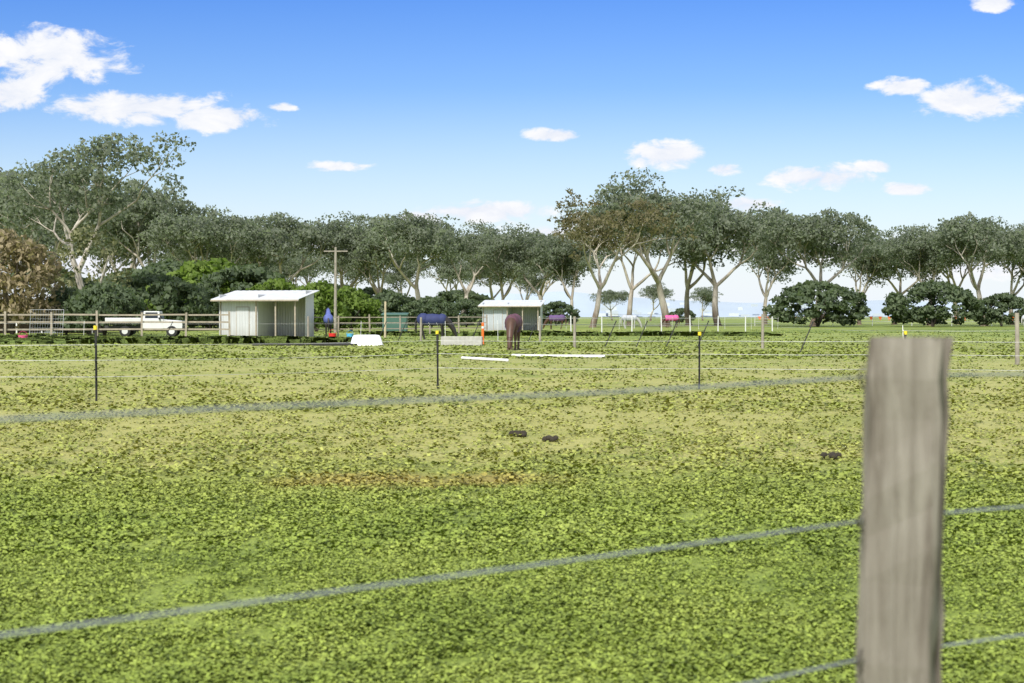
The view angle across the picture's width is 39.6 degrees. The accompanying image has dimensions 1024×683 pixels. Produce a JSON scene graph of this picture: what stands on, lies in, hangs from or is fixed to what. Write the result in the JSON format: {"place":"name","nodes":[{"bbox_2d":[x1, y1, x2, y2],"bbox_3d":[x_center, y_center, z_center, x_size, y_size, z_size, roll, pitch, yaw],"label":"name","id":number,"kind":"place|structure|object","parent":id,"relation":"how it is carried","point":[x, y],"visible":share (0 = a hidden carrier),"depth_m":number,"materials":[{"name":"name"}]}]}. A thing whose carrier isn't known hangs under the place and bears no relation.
{"place":"outdoors","nodes":[
{"label":"outdoors","id":0,"kind":"place"},
{"bbox_2d":[252,343,356,345],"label":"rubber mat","id":1,"kind":"object","parent":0,"point":[311,344],"visible":0.74,"depth_m":65.45,"materials":[{"name":"rubber"}]},
{"bbox_2d":[0,317,1023,682],"bbox_3d":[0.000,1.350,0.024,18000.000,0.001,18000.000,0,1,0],"label":"ground","id":2,"kind":"structure","parent":0,"point":[740,325],"depth_m":17.61,"materials":[{"name":"green plant"}]},
{"bbox_2d":[0,167,35,239],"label":"gum tree","id":3,"kind":"object","parent":2,"relation":"on","point":[5,172],"visible":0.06,"depth_m":198.01,"materials":[{"name":"green plant"}]},
{"bbox_2d":[0,228,65,334],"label":"tree","id":4,"kind":"object","parent":2,"relation":"on","point":[28,256],"visible":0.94,"depth_m":98.97,"materials":[{"name":"brown plant"}]},
{"bbox_2d":[0,217,82,265],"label":"gum tree","id":5,"kind":"object","parent":2,"relation":"on","point":[47,243],"visible":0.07,"depth_m":292.33,"materials":[{"name":"green plant"}]},
{"bbox_2d":[29,309,63,335],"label":"yard gate","id":6,"kind":"structure","parent":2,"relation":"on","point":[55,323],"depth_m":84.15,"materials":[{"name":"metal"}]},
{"bbox_2d":[0,281,103,333],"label":"bush","id":7,"kind":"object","parent":2,"relation":"on","point":[24,326],"depth_m":114.47,"materials":[{"name":"green plant"}]},
{"bbox_2d":[10,269,101,287],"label":"shrub","id":8,"kind":"object","parent":2,"relation":"on","point":[66,275],"visible":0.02,"depth_m":133.32,"materials":[{"name":"green plant"}]},
{"bbox_2d":[29,285,102,334],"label":"shrub","id":9,"kind":"object","parent":2,"relation":"on","point":[66,294],"visible":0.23,"depth_m":102.90,"materials":[{"name":"green plant"}]},
{"bbox_2d":[0,163,133,250],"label":"gum tree","id":10,"kind":"object","parent":2,"relation":"on","point":[91,220],"visible":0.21,"depth_m":185.94,"materials":[{"name":"green plant"}]},
{"bbox_2d":[29,224,134,333],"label":"tree","id":11,"kind":"object","parent":2,"relation":"on","point":[78,238],"visible":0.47,"depth_m":107.69,"materials":[{"name":"green plant"}]},
{"bbox_2d":[0,130,195,286],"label":"gum tree","id":12,"kind":"object","parent":2,"relation":"on","point":[98,178],"visible":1,"depth_m":126.26,"materials":[{"name":"green plant"}]},
{"bbox_2d":[56,282,147,335],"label":"shrub","id":13,"kind":"object","parent":2,"relation":"on","point":[104,298],"visible":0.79,"depth_m":98.58,"materials":[{"name":"green plant"}]},
{"bbox_2d":[64,237,150,276],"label":"gum tree","id":14,"kind":"object","parent":2,"relation":"on","point":[104,256],"visible":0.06,"depth_m":292.88,"materials":[{"name":"green plant"}]},
{"bbox_2d":[0,311,230,335],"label":"yard fence","id":15,"kind":"object","parent":2,"relation":"on","point":[141,321],"visible":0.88,"depth_m":88.47,"materials":[{"name":"wood"}]},
{"bbox_2d":[75,186,177,271],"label":"gum tree","id":16,"kind":"object","parent":2,"relation":"on","point":[114,268],"visible":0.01,"depth_m":231.65,"materials":[{"name":"green plant"}]},
{"bbox_2d":[96,268,165,286],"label":"shrub","id":17,"kind":"object","parent":2,"relation":"on","point":[138,273],"visible":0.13,"depth_m":157.35,"materials":[{"name":"green plant"}]},
{"bbox_2d":[104,311,184,336],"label":"ute","id":18,"kind":"object","parent":2,"relation":"on","point":[125,333],"visible":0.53,"depth_m":95.26,"materials":[{"name":"paint"}]},
{"bbox_2d":[74,176,233,268],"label":"gum tree","id":19,"kind":"object","parent":2,"relation":"on","point":[139,211],"visible":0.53,"depth_m":213.16,"materials":[{"name":"green plant"}]},
{"bbox_2d":[106,273,215,330],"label":"shrub","id":20,"kind":"object","parent":2,"relation":"on","point":[173,289],"visible":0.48,"depth_m":133.25,"materials":[{"name":"green plant"}]},
{"bbox_2d":[135,258,207,278],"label":"shrub","id":21,"kind":"object","parent":2,"relation":"on","point":[167,265],"visible":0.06,"depth_m":166.66,"materials":[{"name":"green plant"}]},
{"bbox_2d":[0,334,351,343],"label":"long grass verge","id":22,"kind":"structure","parent":2,"relation":"on","point":[83,339],"depth_m":70.31,"materials":[{"name":"green plant"}]},
{"bbox_2d":[144,249,220,264],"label":"gum tree","id":23,"kind":"object","parent":2,"relation":"on","point":[163,259],"visible":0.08,"depth_m":294.45,"materials":[{"name":"green plant"}]},
{"bbox_2d":[144,257,258,327],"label":"shrub","id":24,"kind":"object","parent":2,"relation":"on","point":[191,272],"visible":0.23,"depth_m":147.25,"materials":[{"name":"green plant"}]},
{"bbox_2d":[135,209,284,265],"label":"gum tree","id":25,"kind":"object","parent":2,"relation":"on","point":[195,236],"visible":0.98,"depth_m":200.44,"materials":[{"name":"green plant"}]},
{"bbox_2d":[190,263,299,328],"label":"shrub","id":26,"kind":"object","parent":2,"relation":"on","point":[247,272],"visible":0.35,"depth_m":143.85,"materials":[{"name":"green plant"}]},
{"bbox_2d":[208,213,305,270],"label":"gum tree","id":27,"kind":"object","parent":2,"relation":"on","point":[265,264],"visible":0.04,"depth_m":224.83,"materials":[{"name":"green plant"}]},
{"bbox_2d":[210,290,319,336],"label":"shelter","id":28,"kind":"object","parent":2,"relation":"on","point":[278,312],"visible":0.82,"depth_m":94.41,"materials":[{"name":"white metal"}]},
{"bbox_2d":[245,277,299,290],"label":"shrub","id":29,"kind":"object","parent":2,"relation":"on","point":[279,283],"visible":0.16,"depth_m":139.10,"materials":[{"name":"green plant"}]},
{"bbox_2d":[205,212,355,281],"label":"gum tree","id":30,"kind":"object","parent":2,"relation":"on","point":[298,235],"visible":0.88,"depth_m":213.94,"materials":[{"name":"green plant"}]},
{"bbox_2d":[268,254,316,279],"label":"gum tree","id":31,"kind":"object","parent":2,"relation":"on","point":[294,263],"visible":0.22,"depth_m":298.77,"materials":[{"name":"green plant"}]},
{"bbox_2d":[282,247,332,285],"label":"gum tree","id":32,"kind":"object","parent":2,"relation":"on","point":[313,269],"visible":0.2,"depth_m":319.03,"materials":[{"name":"green plant"}]},
{"bbox_2d":[294,280,352,330],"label":"shrub","id":33,"kind":"object","parent":2,"relation":"on","point":[323,294],"visible":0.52,"depth_m":126.35,"materials":[{"name":"green plant"}]},
{"bbox_2d":[323,307,332,336],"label":"hooded horse","id":34,"kind":"object","parent":2,"relation":"on","point":[328,319],"visible":0.96,"depth_m":95.25},
{"bbox_2d":[324,247,347,331],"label":"power pole","id":35,"kind":"object","parent":2,"relation":"on","point":[335,251],"visible":0.88,"depth_m":119.85,"materials":[{"name":"wood"}]},
{"bbox_2d":[327,283,355,315],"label":"shrub","id":36,"kind":"object","parent":2,"relation":"on","point":[353,313],"visible":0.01,"depth_m":237.07,"materials":[{"name":"green plant"}]},
{"bbox_2d":[322,286,381,330],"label":"shrub","id":37,"kind":"object","parent":2,"relation":"on","point":[362,308],"visible":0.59,"depth_m":129.29,"materials":[{"name":"green plant"}]},
{"bbox_2d":[313,256,391,287],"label":"gum tree","id":38,"kind":"object","parent":2,"relation":"on","point":[345,275],"visible":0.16,"depth_m":296.28,"materials":[{"name":"green plant"}]},
{"bbox_2d":[304,214,401,288],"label":"gum tree","id":39,"kind":"object","parent":2,"relation":"on","point":[342,273],"visible":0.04,"depth_m":227.26,"materials":[{"name":"green plant"}]},
{"bbox_2d":[307,211,426,294],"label":"gum tree","id":40,"kind":"object","parent":2,"relation":"on","point":[351,260],"visible":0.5,"depth_m":217.33,"materials":[{"name":"green plant"}]},
{"bbox_2d":[351,335,382,345],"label":"bathtub upturned","id":41,"kind":"object","parent":2,"relation":"on","point":[373,340],"visible":0.86,"depth_m":65.71,"materials":[{"name":"ceramic"}]},
{"bbox_2d":[351,287,415,312],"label":"shrub","id":42,"kind":"object","parent":2,"relation":"on","point":[369,291],"visible":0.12,"depth_m":237.41,"materials":[{"name":"green plant"}]},
{"bbox_2d":[384,301,385,336],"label":"post","id":43,"kind":"object","parent":2,"relation":"on","point":[384,318],"visible":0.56,"depth_m":89.94,"materials":[{"name":"beige wood"}]},
{"bbox_2d":[354,291,422,327],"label":"shrub","id":44,"kind":"object","parent":2,"relation":"on","point":[412,309],"visible":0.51,"depth_m":148.33,"materials":[{"name":"green plant"}]},
{"bbox_2d":[381,313,408,330],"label":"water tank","id":45,"kind":"object","parent":2,"relation":"on","point":[395,325],"visible":0.72,"depth_m":117.29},
{"bbox_2d":[314,314,487,335],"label":"yard fence","id":46,"kind":"object","parent":2,"relation":"on","point":[399,322],"visible":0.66,"depth_m":99.71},
{"bbox_2d":[376,248,429,297],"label":"gum tree","id":47,"kind":"object","parent":2,"relation":"on","point":[398,277],"visible":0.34,"depth_m":306.12,"materials":[{"name":"green plant"}]},
{"bbox_2d":[344,208,473,325],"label":"gum tree","id":48,"kind":"object","parent":2,"relation":"on","point":[412,232],"visible":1,"depth_m":201.26,"materials":[{"name":"green plant"}]},
{"bbox_2d":[403,296,459,327],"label":"shrub","id":49,"kind":"object","parent":2,"relation":"on","point":[433,305],"visible":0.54,"depth_m":168.34,"materials":[{"name":"green plant"}]},
{"bbox_2d":[414,313,456,339],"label":"horse","id":50,"kind":"object","parent":2,"relation":"on","point":[441,320],"visible":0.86,"depth_m":82.77},
{"bbox_2d":[409,256,481,291],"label":"gum tree","id":51,"kind":"object","parent":2,"relation":"on","point":[446,270],"visible":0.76,"depth_m":293.89,"materials":[{"name":"green plant"}]},
{"bbox_2d":[428,289,494,321],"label":"shrub","id":52,"kind":"object","parent":2,"relation":"on","point":[451,296],"visible":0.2,"depth_m":242.80,"materials":[{"name":"green plant"}]},
{"bbox_2d":[441,336,482,345],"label":"concrete trough","id":53,"kind":"object","parent":2,"relation":"on","point":[468,340],"visible":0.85,"depth_m":65.66,"materials":[{"name":"concrete"}]},
{"bbox_2d":[452,298,481,326],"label":"shrub","id":54,"kind":"object","parent":2,"relation":"on","point":[468,306],"visible":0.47,"depth_m":177.92,"materials":[{"name":"green plant"}]},
{"bbox_2d":[427,219,511,324],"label":"gum tree","id":55,"kind":"object","parent":2,"relation":"on","point":[475,274],"visible":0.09,"depth_m":226.18,"materials":[{"name":"green plant"}]},
{"bbox_2d":[481,323,483,343],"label":"orange bollard","id":56,"kind":"object","parent":2,"relation":"on","point":[482,326],"visible":0.75,"depth_m":67.95,"materials":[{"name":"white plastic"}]},
{"bbox_2d":[461,356,508,361],"bbox_3d":[-0.845,0.538,43.266,0.101,0.105,2.967,-1,1,-29],"label":"jump pole","id":57,"kind":"object","parent":2,"relation":"on","point":[484,359],"visible":1,"depth_m":43.16,"materials":[{"name":"plastic"}]},
{"bbox_2d":[462,261,518,299],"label":"gum tree","id":58,"kind":"object","parent":2,"relation":"on","point":[481,276],"visible":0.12,"depth_m":319.49,"materials":[{"name":"green plant"}]},
{"bbox_2d":[450,222,557,299],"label":"gum tree","id":59,"kind":"object","parent":2,"relation":"on","point":[512,244],"visible":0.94,"depth_m":211.99,"materials":[{"name":"green plant"}]},
{"bbox_2d":[0,313,1019,364],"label":"tape fence","id":60,"kind":"object","parent":2,"relation":"on","point":[1017,352],"visible":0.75,"depth_m":59.95,"materials":[{"name":"plastic"}]},
{"bbox_2d":[0,329,1023,682],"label":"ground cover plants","id":61,"kind":"object","parent":2,"relation":"on","point":[558,531],"visible":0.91,"depth_m":8.52,"materials":[{"name":"green plant"}]},
{"bbox_2d":[0,326,1023,400],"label":"tape fence","id":62,"kind":"object","parent":2,"relation":"on","point":[437,340],"visible":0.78,"depth_m":26.09,"materials":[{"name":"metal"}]},
{"bbox_2d":[478,300,545,330],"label":"shelter","id":63,"kind":"object","parent":2,"relation":"on","point":[529,312],"visible":0.83,"depth_m":136.77,"materials":[{"name":"white metal"}]},
{"bbox_2d":[505,314,522,349],"bbox_3d":[0.033,-0.391,57.311,0.657,1.483,2.418,0,1,7],"label":"horse","id":64,"kind":"object","parent":2,"relation":"on","point":[513,324],"visible":0.99,"depth_m":56.78},
{"bbox_2d":[509,430,526,436],"bbox_3d":[0.074,1.037,15.972,0.220,0.084,0.111,1,1,34],"label":"dung","id":65,"kind":"object","parent":2,"relation":"on","point":[523,432],"visible":0.95,"depth_m":15.94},
{"bbox_2d":[500,263,565,299],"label":"gum tree","id":66,"kind":"object","parent":2,"relation":"on","point":[522,281],"visible":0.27,"depth_m":299.55,"materials":[{"name":"green plant"}]},
{"bbox_2d":[503,229,592,312],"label":"gum tree","id":67,"kind":"object","parent":2,"relation":"on","point":[539,292],"visible":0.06,"depth_m":236.21,"materials":[{"name":"green plant"}]},
{"bbox_2d":[542,435,558,441],"bbox_3d":[0.416,1.049,15.367,0.176,0.079,0.156,0,1,8],"label":"dung","id":68,"kind":"object","parent":2,"relation":"on","point":[550,438],"visible":0.95,"depth_m":15.31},
{"bbox_2d":[543,315,566,328],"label":"horse","id":69,"kind":"object","parent":2,"relation":"on","point":[556,318],"visible":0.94,"depth_m":149.79},
{"bbox_2d":[511,355,604,357],"bbox_3d":[1.497,0.476,46.766,3.407,0.105,0.100,1,1,27],"label":"jump pole","id":70,"kind":"object","parent":2,"relation":"on","point":[589,356],"visible":0.56,"depth_m":46.45,"materials":[{"name":"plastic"}]},
{"bbox_2d":[534,261,584,297],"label":"gum tree","id":71,"kind":"object","parent":2,"relation":"on","point":[546,289],"depth_m":332.87,"materials":[{"name":"beige plant"}]},
{"bbox_2d":[542,301,580,325],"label":"shrub","id":72,"kind":"object","parent":2,"relation":"on","point":[554,306],"visible":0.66,"depth_m":198.73,"materials":[{"name":"green plant"}]},
{"bbox_2d":[358,330,783,335],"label":"long grass verge","id":73,"kind":"structure","parent":2,"relation":"on","point":[556,333],"depth_m":98.44,"materials":[{"name":"green plant"}]},
{"bbox_2d":[522,231,627,324],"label":"gum tree","id":74,"kind":"object","parent":2,"relation":"on","point":[567,268],"visible":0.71,"depth_m":229.56,"materials":[{"name":"green plant"}]},
{"bbox_2d":[589,289,628,320],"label":"gum tree","id":75,"kind":"object","parent":2,"relation":"on","point":[611,295],"visible":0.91,"depth_m":469.44,"materials":[{"name":"green plant"}]},
{"bbox_2d":[547,188,697,326],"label":"gum tree","id":76,"kind":"object","parent":2,"relation":"on","point":[596,242],"visible":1,"depth_m":172.12,"materials":[{"name":"green plant"}]},
{"bbox_2d":[620,315,641,327],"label":"grey horse","id":77,"kind":"object","parent":2,"relation":"on","point":[624,318],"visible":0.94,"depth_m":159.80},
{"bbox_2d":[554,202,716,325],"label":"gum tree","id":78,"kind":"object","parent":2,"relation":"on","point":[632,287],"visible":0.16,"depth_m":208.90,"materials":[{"name":"green plant"}]},
{"bbox_2d":[608,315,671,324],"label":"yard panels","id":79,"kind":"object","parent":2,"relation":"on","point":[617,323],"visible":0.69,"depth_m":197.96,"materials":[{"name":"metal"}]},
{"bbox_2d":[571,167,729,326],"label":"gum tree","id":80,"kind":"object","parent":2,"relation":"on","point":[631,195],"visible":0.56,"depth_m":186.00,"materials":[{"name":"green plant"}]},
{"bbox_2d":[538,315,772,331],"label":"yard fence","id":81,"kind":"object","parent":2,"relation":"on","point":[689,323],"visible":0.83,"depth_m":125.38,"materials":[{"name":"white paint"}]},
{"bbox_2d":[637,283,674,320],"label":"gum tree","id":82,"kind":"object","parent":2,"relation":"on","point":[650,292],"visible":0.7,"depth_m":416.81,"materials":[{"name":"green plant"}]},
{"bbox_2d":[659,315,679,327],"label":"horse","id":83,"kind":"object","parent":2,"relation":"on","point":[672,318],"visible":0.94,"depth_m":169.75},
{"bbox_2d":[669,307,696,322],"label":"shrub","id":84,"kind":"object","parent":2,"relation":"on","point":[679,312],"visible":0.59,"depth_m":298.85,"materials":[{"name":"green plant"}]},
{"bbox_2d":[613,186,759,324],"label":"gum tree","id":85,"kind":"object","parent":2,"relation":"on","point":[688,286],"visible":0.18,"depth_m":213.34,"materials":[{"name":"green plant"}]},
{"bbox_2d":[689,285,722,320],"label":"gum tree","id":86,"kind":"object","parent":2,"relation":"on","point":[705,294],"visible":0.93,"depth_m":448.72,"materials":[{"name":"green plant"}]},
{"bbox_2d":[638,201,796,325],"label":"gum tree","id":87,"kind":"object","parent":2,"relation":"on","point":[741,223],"visible":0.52,"depth_m":203.44,"materials":[{"name":"green plant"}]},
{"bbox_2d":[728,231,821,322],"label":"gum tree","id":88,"kind":"object","parent":2,"relation":"on","point":[774,266],"visible":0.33,"depth_m":239.43,"materials":[{"name":"green plant"}]},
{"bbox_2d":[761,280,870,326],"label":"shrub","id":89,"kind":"object","parent":2,"relation":"on","point":[799,294],"visible":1,"depth_m":182.35,"materials":[{"name":"green plant"}]},
{"bbox_2d":[748,206,909,325],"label":"gum tree","id":90,"kind":"object","parent":2,"relation":"on","point":[815,234],"visible":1,"depth_m":191.54,"materials":[{"name":"green plant"}]},
{"bbox_2d":[820,452,841,459],"bbox_3d":[3.026,1.080,13.432,0.176,0.076,0.206,1,1,41],"label":"dung","id":91,"kind":"object","parent":2,"relation":"on","point":[830,455],"visible":0.96,"depth_m":13.39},
{"bbox_2d":[814,230,904,324],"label":"gum tree","id":92,"kind":"object","parent":2,"relation":"on","point":[864,268],"visible":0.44,"depth_m":228.66,"materials":[{"name":"green plant"}]},
{"bbox_2d":[755,316,1013,325],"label":"boundary fence flags","id":93,"kind":"object","parent":2,"relation":"on","point":[871,317],"visible":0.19,"depth_m":203.28,"materials":[{"name":"white paint"}]},
{"bbox_2d":[858,337,951,682],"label":"fence post","id":94,"kind":"object","parent":2,"relation":"on","point":[904,498],"visible":0.99,"depth_m":2.15,"materials":[{"name":"grey wood"}]},
{"bbox_2d":[0,365,1023,682],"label":"fence wires","id":95,"kind":"object","parent":94,"relation":"attached to","point":[198,609],"visible":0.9,"depth_m":1.81,"materials":[{"name":"metal"}]},
{"bbox_2d":[856,234,963,324],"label":"gum tree","id":96,"kind":"object","parent":2,"relation":"on","point":[897,267],"visible":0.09,"depth_m":233.72,"materials":[{"name":"green plant"}]},
{"bbox_2d":[874,224,981,325],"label":"gum tree","id":97,"kind":"object","parent":2,"relation":"on","point":[915,262],"visible":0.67,"depth_m":210.19,"materials":[{"name":"green plant"}]},
{"bbox_2d":[881,279,984,326],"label":"shrub","id":98,"kind":"object","parent":2,"relation":"on","point":[896,308],"visible":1,"depth_m":181.77,"materials":[{"name":"green plant"}]},
{"bbox_2d":[927,227,993,322],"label":"gum tree","id":99,"kind":"object","parent":2,"relation":"on","point":[949,275],"visible":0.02,"depth_m":237.98,"materials":[{"name":"green plant"}]},
{"bbox_2d":[913,211,1023,325],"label":"gum tree","id":100,"kind":"object","parent":2,"relation":"on","point":[965,231],"visible":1,"depth_m":196.63,"materials":[{"name":"green plant"}]},
{"bbox_2d":[958,223,1023,324],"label":"gum tree","id":101,"kind":"object","parent":2,"relation":"on","point":[1012,281],"visible":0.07,"depth_m":229.20,"materials":[{"name":"green plant"}]},
{"bbox_2d":[974,292,1023,326],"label":"shrub","id":102,"kind":"object","parent":2,"relation":"on","point":[1006,302],"visible":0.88,"depth_m":188.07,"materials":[{"name":"green plant"}]},
{"bbox_2d":[996,222,1023,271],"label":"gum tree","id":103,"kind":"object","parent":2,"relation":"on","point":[1013,244],"visible":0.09,"depth_m":216.31,"materials":[{"name":"green plant"}]},
{"bbox_2d":[0,0,1023,302],"label":"sky","id":104,"kind":"structure","parent":0,"point":[894,113],"materials":[{"name":"blue"}]},
{"bbox_2d":[401,291,1020,316],"bbox_3d":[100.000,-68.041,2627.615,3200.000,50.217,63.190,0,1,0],"label":"hills","id":105,"kind":"structure","parent":0,"point":[585,305],"depth_m":2634.91,"materials":[{"name":"white"}]}
]}

